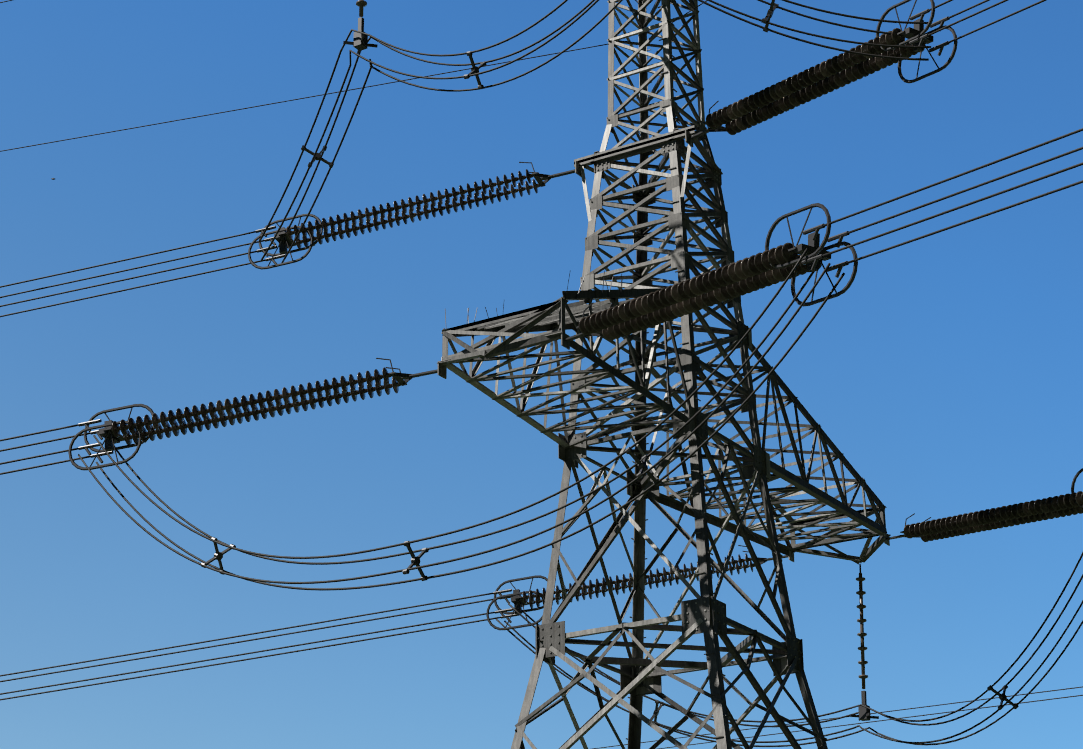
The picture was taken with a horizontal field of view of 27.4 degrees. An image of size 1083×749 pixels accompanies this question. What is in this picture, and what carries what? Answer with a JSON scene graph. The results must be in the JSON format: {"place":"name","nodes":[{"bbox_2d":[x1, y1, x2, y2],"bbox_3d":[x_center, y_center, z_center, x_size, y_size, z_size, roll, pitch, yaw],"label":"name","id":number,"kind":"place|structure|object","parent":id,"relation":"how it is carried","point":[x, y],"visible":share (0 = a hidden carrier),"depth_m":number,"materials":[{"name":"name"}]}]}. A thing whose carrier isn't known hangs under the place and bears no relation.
{"place":"outdoors","nodes":[
{"label":"outdoors","id":0,"kind":"place"},
{"bbox_2d":[445,271,622,322],"bbox_3d":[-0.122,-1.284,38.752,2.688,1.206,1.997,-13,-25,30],"label":"pylon bird spikes","id":1,"kind":"object","parent":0,"point":[566,295],"visible":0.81,"depth_m":38.59,"materials":[{"name":"grey metal"}]},
{"bbox_2d":[0,0,1082,748],"label":"sky","id":2,"kind":"structure","parent":0,"point":[948,373],"materials":[{"name":"blue"}]},
{"bbox_2d":[68,0,1082,724],"bbox_3d":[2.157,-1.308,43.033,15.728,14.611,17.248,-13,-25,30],"label":"pylon line fittings","id":3,"kind":"object","parent":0,"point":[916,34],"visible":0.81,"depth_m":39.15,"materials":[{"name":"black metal"}]},
{"bbox_2d":[437,0,890,748],"bbox_3d":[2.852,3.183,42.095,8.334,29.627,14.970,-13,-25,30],"label":"pylon lattice tower","id":4,"kind":"structure","parent":0,"point":[705,612],"depth_m":42.03,"materials":[{"name":"grey metal"}]},
{"bbox_2d":[112,0,1082,688],"bbox_3d":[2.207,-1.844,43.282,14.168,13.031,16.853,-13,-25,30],"label":"pylon insulator discs","id":5,"kind":"object","parent":4,"relation":"attached to","point":[750,274],"visible":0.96,"depth_m":39.37,"materials":[{"name":"grey ceramic"}]},
{"bbox_2d":[592,686,1082,748],"bbox_3d":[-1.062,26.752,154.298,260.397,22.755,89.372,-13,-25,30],"label":"neighbour line conductors","id":6,"kind":"object","parent":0,"point":[883,712],"visible":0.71,"depth_m":127.72,"materials":[{"name":"metal"}]},
{"label":"ground","id":7,"kind":"structure","parent":0,"visible":0},
{"bbox_2d":[0,0,1082,746],"bbox_3d":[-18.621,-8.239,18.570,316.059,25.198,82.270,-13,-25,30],"label":"pylon conductors","id":8,"kind":"object","parent":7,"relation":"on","point":[268,582],"visible":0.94,"depth_m":38.87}
]}

